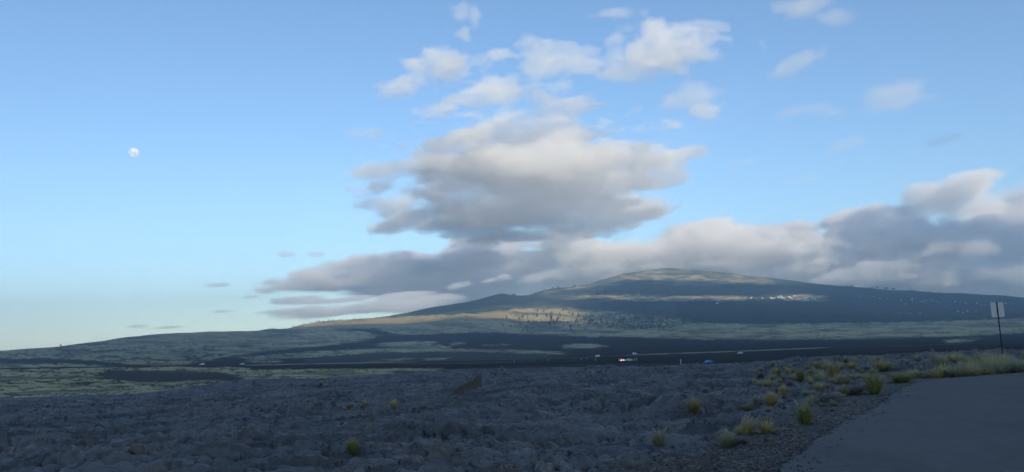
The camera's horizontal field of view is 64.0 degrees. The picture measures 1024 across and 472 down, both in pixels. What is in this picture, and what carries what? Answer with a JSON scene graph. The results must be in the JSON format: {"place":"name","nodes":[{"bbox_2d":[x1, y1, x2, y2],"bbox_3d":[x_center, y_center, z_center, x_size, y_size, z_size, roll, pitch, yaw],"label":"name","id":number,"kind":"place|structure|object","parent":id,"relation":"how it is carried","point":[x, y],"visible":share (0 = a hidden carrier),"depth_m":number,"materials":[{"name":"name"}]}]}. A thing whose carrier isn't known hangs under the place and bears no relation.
{"place":"outdoors","nodes":[
{"label":"outdoors","id":0,"kind":"place"},
{"bbox_2d":[129,148,138,157],"bbox_3d":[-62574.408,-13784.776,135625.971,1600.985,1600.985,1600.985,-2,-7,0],"label":"moon","id":1,"kind":"object","parent":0,"point":[133,152],"visible":1,"depth_m":135080.14,"materials":[{"name":"white"}]},
{"bbox_2d":[0,348,1023,471],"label":"ground","id":2,"kind":"structure","parent":0,"point":[533,419],"depth_m":18.86,"materials":[{"name":"grey gravel"}]},
{"bbox_2d":[345,437,362,454],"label":"grass clump","id":3,"kind":"object","parent":2,"relation":"on","point":[352,445],"visible":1,"depth_m":12.98,"materials":[{"name":"green plant"}]},
{"bbox_2d":[388,400,398,408],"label":"grass clump","id":4,"kind":"object","parent":2,"relation":"on","point":[393,404],"visible":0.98,"depth_m":21.72,"materials":[{"name":"plant"}]},
{"bbox_2d":[452,374,481,393],"bbox_3d":[-1.729,5.712,31.579,1.161,0.706,0.160,-1,-7,-11],"label":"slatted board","id":5,"kind":"object","parent":2,"relation":"on","point":[476,382],"visible":1,"depth_m":31.56,"materials":[{"name":"grey wood"}]},
{"bbox_2d":[0,343,1023,368],"bbox_3d":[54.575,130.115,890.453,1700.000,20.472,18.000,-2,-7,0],"label":"highway","id":6,"kind":"structure","parent":2,"relation":"on","point":[506,360],"depth_m":884.41,"materials":[{"name":"grey asphalt"}]},
{"bbox_2d":[646,427,667,446],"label":"grass clump","id":7,"kind":"object","parent":2,"relation":"on","point":[658,440],"visible":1,"depth_m":13.62,"materials":[{"name":"green plant"}]},
{"bbox_2d":[683,396,703,414],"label":"grass clump","id":8,"kind":"object","parent":2,"relation":"on","point":[693,406],"visible":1,"depth_m":19.18,"materials":[{"name":"green plant"}]},
{"bbox_2d":[714,428,738,447],"bbox_3d":[3.430,3.236,13.051,0.488,0.350,0.541,3,-9,-32],"label":"grass clump","id":9,"kind":"object","parent":2,"relation":"on","point":[727,440],"visible":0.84,"depth_m":13.00,"materials":[{"name":"green plant"}]},
{"bbox_2d":[733,427,742,433],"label":"grass clump","id":10,"kind":"object","parent":2,"relation":"on","point":[737,431],"visible":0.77,"depth_m":14.40,"materials":[{"name":"plant"}]},
{"bbox_2d":[735,435,753,443],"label":"grass clump","id":11,"kind":"object","parent":2,"relation":"on","point":[743,440],"visible":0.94,"depth_m":13.03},
{"bbox_2d":[739,401,754,410],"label":"grass clump","id":12,"kind":"object","parent":2,"relation":"on","point":[746,407],"visible":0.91,"depth_m":19.84,"materials":[{"name":"green plant"}]},
{"bbox_2d":[738,414,763,435],"bbox_3d":[4.140,3.291,14.251,0.500,0.409,0.552,-8,-9,37],"label":"grass clump","id":13,"kind":"object","parent":2,"relation":"on","point":[747,427],"visible":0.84,"depth_m":14.19,"materials":[{"name":"plant"}]},
{"bbox_2d":[752,394,759,404],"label":"grass clump","id":14,"kind":"object","parent":2,"relation":"on","point":[754,399],"visible":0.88,"depth_m":20.12,"materials":[{"name":"green plant"}]},
{"bbox_2d":[751,417,777,433],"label":"grass clump","id":15,"kind":"object","parent":2,"relation":"on","point":[766,428],"visible":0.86,"depth_m":14.29,"materials":[{"name":"plant"}]},
{"bbox_2d":[756,378,781,386],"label":"grass clump","id":16,"kind":"object","parent":2,"relation":"on","point":[769,383],"visible":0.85,"depth_m":25.44,"materials":[{"name":"plant"}]},
{"bbox_2d":[621,381,919,471],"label":"gravel","id":17,"kind":"structure","parent":2,"relation":"on","point":[765,439],"depth_m":12.20,"materials":[{"name":"grey gravel"}]},
{"bbox_2d":[765,373,776,380],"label":"grass clump","id":18,"kind":"object","parent":2,"relation":"on","point":[772,376],"visible":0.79,"depth_m":30.36,"materials":[{"name":"plant"}]},
{"bbox_2d":[760,391,786,405],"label":"grass clump","id":19,"kind":"object","parent":2,"relation":"on","point":[771,399],"visible":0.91,"depth_m":19.47,"materials":[{"name":"plant"}]},
{"bbox_2d":[775,368,782,375],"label":"grass clump","id":20,"kind":"object","parent":2,"relation":"on","point":[779,371],"visible":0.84,"depth_m":36.22,"materials":[{"name":"green plant"}]},
{"bbox_2d":[777,384,790,396],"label":"grass clump","id":21,"kind":"object","parent":2,"relation":"on","point":[783,389],"visible":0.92,"depth_m":22.69,"materials":[{"name":"plant"}]},
{"bbox_2d":[784,366,790,374],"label":"grass clump","id":22,"kind":"object","parent":2,"relation":"on","point":[787,370],"visible":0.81,"depth_m":37.64,"materials":[{"name":"plant"}]},
{"bbox_2d":[783,380,796,385],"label":"grass clump","id":23,"kind":"object","parent":2,"relation":"on","point":[789,383],"visible":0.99,"depth_m":25.33,"materials":[{"name":"green plant"}]},
{"bbox_2d":[789,373,797,380],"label":"grass clump","id":24,"kind":"object","parent":2,"relation":"on","point":[793,377],"visible":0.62,"depth_m":31.16,"materials":[{"name":"plant"}]},
{"bbox_2d":[794,367,807,382],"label":"grass clump","id":25,"kind":"object","parent":2,"relation":"on","point":[800,375],"visible":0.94,"depth_m":30.62,"materials":[{"name":"green plant"}]},
{"bbox_2d":[788,399,820,424],"bbox_3d":[5.552,3.332,15.554,0.616,0.561,0.609,0,-8,-16],"label":"grass clump","id":26,"kind":"object","parent":2,"relation":"on","point":[804,416],"visible":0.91,"depth_m":15.46,"materials":[{"name":"green plant"}]},
{"bbox_2d":[798,389,815,395],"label":"grass clump","id":27,"kind":"object","parent":2,"relation":"on","point":[805,393],"visible":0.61,"depth_m":23.32,"materials":[{"name":"green plant"}]},
{"bbox_2d":[804,392,816,399],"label":"grass clump","id":28,"kind":"object","parent":2,"relation":"on","point":[812,396],"visible":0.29,"depth_m":22.01,"materials":[{"name":"plant"}]},
{"bbox_2d":[806,367,820,374],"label":"grass clump","id":29,"kind":"object","parent":2,"relation":"on","point":[812,370],"visible":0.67,"depth_m":31.28,"materials":[{"name":"green plant"}]},
{"bbox_2d":[810,363,820,368],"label":"grass clump","id":30,"kind":"object","parent":2,"relation":"on","point":[817,365],"visible":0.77,"depth_m":41.03,"materials":[{"name":"green plant"}]},
{"bbox_2d":[808,370,823,381],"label":"grass clump","id":31,"kind":"object","parent":2,"relation":"on","point":[818,378],"visible":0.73,"depth_m":26.86,"materials":[{"name":"green plant"}]},
{"bbox_2d":[812,381,828,390],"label":"grass clump","id":32,"kind":"object","parent":2,"relation":"on","point":[820,387],"visible":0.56,"depth_m":24.86,"materials":[{"name":"plant"}]},
{"bbox_2d":[813,370,829,379],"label":"grass clump","id":33,"kind":"object","parent":2,"relation":"on","point":[822,375],"visible":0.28,"depth_m":30.52,"materials":[{"name":"plant"}]},
{"bbox_2d":[816,358,830,369],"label":"grass clump","id":34,"kind":"object","parent":2,"relation":"on","point":[824,364],"visible":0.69,"depth_m":35.71,"materials":[{"name":"plant"}]},
{"bbox_2d":[812,391,848,402],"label":"grass clump","id":35,"kind":"object","parent":2,"relation":"on","point":[825,397],"visible":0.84,"depth_m":20.22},
{"bbox_2d":[826,398,840,405],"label":"grass clump","id":36,"kind":"object","parent":2,"relation":"on","point":[833,402],"visible":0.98,"depth_m":19.36,"materials":[{"name":"plant"}]},
{"bbox_2d":[827,377,839,383],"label":"grass clump","id":37,"kind":"object","parent":2,"relation":"on","point":[835,381],"visible":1,"depth_m":26.49,"materials":[{"name":"green plant"}]},
{"bbox_2d":[825,358,843,378],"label":"grass clump","id":38,"kind":"object","parent":2,"relation":"on","point":[833,367],"visible":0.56,"depth_m":28.12,"materials":[{"name":"plant"}]},
{"bbox_2d":[836,374,851,380],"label":"grass clump","id":39,"kind":"object","parent":2,"relation":"on","point":[842,377],"visible":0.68,"depth_m":26.92,"materials":[{"name":"green plant"}]},
{"bbox_2d":[836,383,852,396],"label":"grass clump","id":40,"kind":"object","parent":2,"relation":"on","point":[842,390],"visible":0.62,"depth_m":22.18,"materials":[{"name":"green plant"}]},
{"bbox_2d":[842,355,850,362],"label":"grass clump","id":41,"kind":"object","parent":2,"relation":"on","point":[845,360],"visible":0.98,"depth_m":47.08,"materials":[{"name":"plant"}]},
{"bbox_2d":[840,378,855,383],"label":"grass clump","id":42,"kind":"object","parent":2,"relation":"on","point":[846,380],"visible":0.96,"depth_m":26.37,"materials":[{"name":"green plant"}]},
{"bbox_2d":[844,361,860,368],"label":"grass clump","id":43,"kind":"object","parent":2,"relation":"on","point":[852,365],"visible":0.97,"depth_m":35.79,"materials":[{"name":"plant"}]},
{"bbox_2d":[846,380,867,395],"bbox_3d":[9.445,4.126,22.314,1.203,0.479,1.121,-2,-7,-4],"label":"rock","id":44,"kind":"object","parent":2,"relation":"on","point":[856,389],"visible":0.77,"depth_m":22.19,"materials":[{"name":"grey stone"}]},
{"bbox_2d":[867,367,880,373],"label":"grass clump","id":45,"kind":"object","parent":2,"relation":"on","point":[872,371],"visible":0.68,"depth_m":34.20,"materials":[{"name":"green plant"}]},
{"bbox_2d":[860,368,890,394],"bbox_3d":[9.721,3.909,21.936,1.002,0.748,1.023,0,-7,-12],"label":"grass clump","id":46,"kind":"object","parent":2,"relation":"on","point":[875,385],"visible":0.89,"depth_m":21.80,"materials":[{"name":"green plant"}]},
{"bbox_2d":[868,358,902,371],"bbox_3d":[16.638,5.742,36.759,2.071,0.659,2.016,-5,-8,24],"label":"grass clump","id":47,"kind":"object","parent":2,"relation":"on","point":[884,366],"visible":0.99,"depth_m":36.57,"materials":[{"name":"plant"}]},
{"bbox_2d":[883,370,916,382],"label":"grass clump","id":48,"kind":"object","parent":2,"relation":"on","point":[900,378],"visible":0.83,"depth_m":26.28,"materials":[{"name":"green plant"}]},
{"bbox_2d":[909,352,924,361],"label":"grass clump","id":49,"kind":"object","parent":2,"relation":"on","point":[916,358],"visible":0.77,"depth_m":38.54,"materials":[{"name":"green plant"}]},
{"bbox_2d":[914,371,927,377],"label":"grass clump","id":50,"kind":"object","parent":2,"relation":"on","point":[921,374],"visible":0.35,"depth_m":30.28,"materials":[{"name":"green plant"}]},
{"bbox_2d":[917,367,940,377],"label":"grass clump","id":51,"kind":"object","parent":2,"relation":"on","point":[930,372],"visible":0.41,"depth_m":28.59,"materials":[{"name":"green plant"}]},
{"bbox_2d":[926,350,940,361],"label":"grass clump","id":52,"kind":"object","parent":2,"relation":"on","point":[933,355],"visible":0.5,"depth_m":37.10,"materials":[{"name":"green plant"}]},
{"bbox_2d":[926,368,944,378],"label":"grass clump","id":53,"kind":"object","parent":2,"relation":"on","point":[937,376],"visible":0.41,"depth_m":28.37,"materials":[{"name":"plant"}]},
{"bbox_2d":[928,352,952,365],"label":"grass clump","id":54,"kind":"object","parent":2,"relation":"on","point":[938,359],"visible":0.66,"depth_m":34.85,"materials":[{"name":"green plant"}]},
{"bbox_2d":[925,361,955,375],"bbox_3d":[15.276,4.804,29.099,1.599,0.743,1.426,-2,-7,0],"label":"grass clump","id":55,"kind":"object","parent":2,"relation":"on","point":[941,369],"visible":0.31,"depth_m":28.99,"materials":[{"name":"plant"}]},
{"bbox_2d":[931,361,955,371],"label":"grass clump","id":56,"kind":"object","parent":2,"relation":"on","point":[942,366],"visible":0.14,"depth_m":30.10,"materials":[{"name":"plant"}]},
{"bbox_2d":[945,353,958,362],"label":"grass clump","id":57,"kind":"object","parent":2,"relation":"on","point":[954,358],"visible":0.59,"depth_m":37.14,"materials":[{"name":"plant"}]},
{"bbox_2d":[941,364,964,377],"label":"grass clump","id":58,"kind":"object","parent":2,"relation":"on","point":[946,375],"visible":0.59,"depth_m":28.62,"materials":[{"name":"green plant"}]},
{"bbox_2d":[944,349,967,359],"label":"grass clump","id":59,"kind":"object","parent":2,"relation":"on","point":[957,355],"visible":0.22,"depth_m":37.97,"materials":[{"name":"plant"}]},
{"bbox_2d":[948,351,967,361],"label":"grass clump","id":60,"kind":"object","parent":2,"relation":"on","point":[961,358],"visible":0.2,"depth_m":37.56,"materials":[{"name":"plant"}]},
{"bbox_2d":[943,363,975,376],"bbox_3d":[15.534,4.683,28.490,1.598,0.631,2.341,1,-8,-13],"label":"grass clump","id":61,"kind":"object","parent":2,"relation":"on","point":[958,373],"visible":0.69,"depth_m":28.38,"materials":[{"name":"green plant"}]},
{"bbox_2d":[953,357,969,375],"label":"grass clump","id":62,"kind":"object","parent":2,"relation":"on","point":[960,365],"visible":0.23,"depth_m":29.44,"materials":[{"name":"green plant"}]},
{"bbox_2d":[961,360,978,375],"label":"grass clump","id":63,"kind":"object","parent":2,"relation":"on","point":[970,373],"visible":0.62,"depth_m":28.54,"materials":[{"name":"plant"}]},
{"bbox_2d":[958,348,985,359],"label":"grass clump","id":64,"kind":"object","parent":2,"relation":"on","point":[973,356],"visible":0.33,"depth_m":35.88,"materials":[{"name":"green plant"}]},
{"bbox_2d":[951,353,993,364],"bbox_3d":[19.786,5.357,34.794,3.016,0.831,2.399,-7,-12,5],"label":"grass clump","id":65,"kind":"object","parent":2,"relation":"on","point":[971,359],"visible":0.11,"depth_m":34.64,"materials":[{"name":"green plant"}]},
{"bbox_2d":[961,361,987,375],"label":"grass clump","id":66,"kind":"object","parent":2,"relation":"on","point":[973,365],"visible":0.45,"depth_m":28.75,"materials":[{"name":"plant"}]},
{"bbox_2d":[972,353,1001,364],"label":"grass clump","id":67,"kind":"object","parent":2,"relation":"on","point":[983,360],"visible":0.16,"depth_m":33.05,"materials":[{"name":"plant"}]},
{"bbox_2d":[979,358,996,374],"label":"grass clump","id":68,"kind":"object","parent":2,"relation":"on","point":[990,366],"visible":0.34,"depth_m":29.56,"materials":[{"name":"green plant"}]},
{"bbox_2d":[980,366,996,374],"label":"grass clump","id":69,"kind":"object","parent":2,"relation":"on","point":[986,371],"visible":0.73,"depth_m":29.18,"materials":[{"name":"plant"}]},
{"bbox_2d":[990,302,1004,355],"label":"road sign","id":70,"kind":"object","parent":2,"relation":"on","point":[997,309],"visible":0.9,"depth_m":45.90,"materials":[{"name":"metal"}]},
{"bbox_2d":[990,356,1012,373],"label":"grass clump","id":71,"kind":"object","parent":2,"relation":"on","point":[1001,369],"visible":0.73,"depth_m":29.85,"materials":[{"name":"green plant"}]},
{"bbox_2d":[1003,356,1016,372],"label":"grass clump","id":72,"kind":"object","parent":2,"relation":"on","point":[1011,366],"visible":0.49,"depth_m":30.33,"materials":[{"name":"green plant"}]},
{"bbox_2d":[1000,355,1023,372],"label":"grass clump","id":73,"kind":"object","parent":2,"relation":"on","point":[1020,368],"visible":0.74,"depth_m":29.95,"materials":[{"name":"green plant"}]},
{"bbox_2d":[0,268,1023,397],"bbox_3d":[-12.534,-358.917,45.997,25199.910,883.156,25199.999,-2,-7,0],"label":"hills","id":74,"kind":"structure","parent":0,"point":[833,316],"depth_m":2882.96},
{"bbox_2d":[0,0,1023,350],"label":"sky","id":75,"kind":"structure","parent":0,"point":[298,162],"materials":[{"name":"blue"}]},
{"bbox_2d":[781,372,1023,471],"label":"car park","id":76,"kind":"structure","parent":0,"point":[968,424],"depth_m":13.10,"materials":[{"name":"grey asphalt"}]}
]}

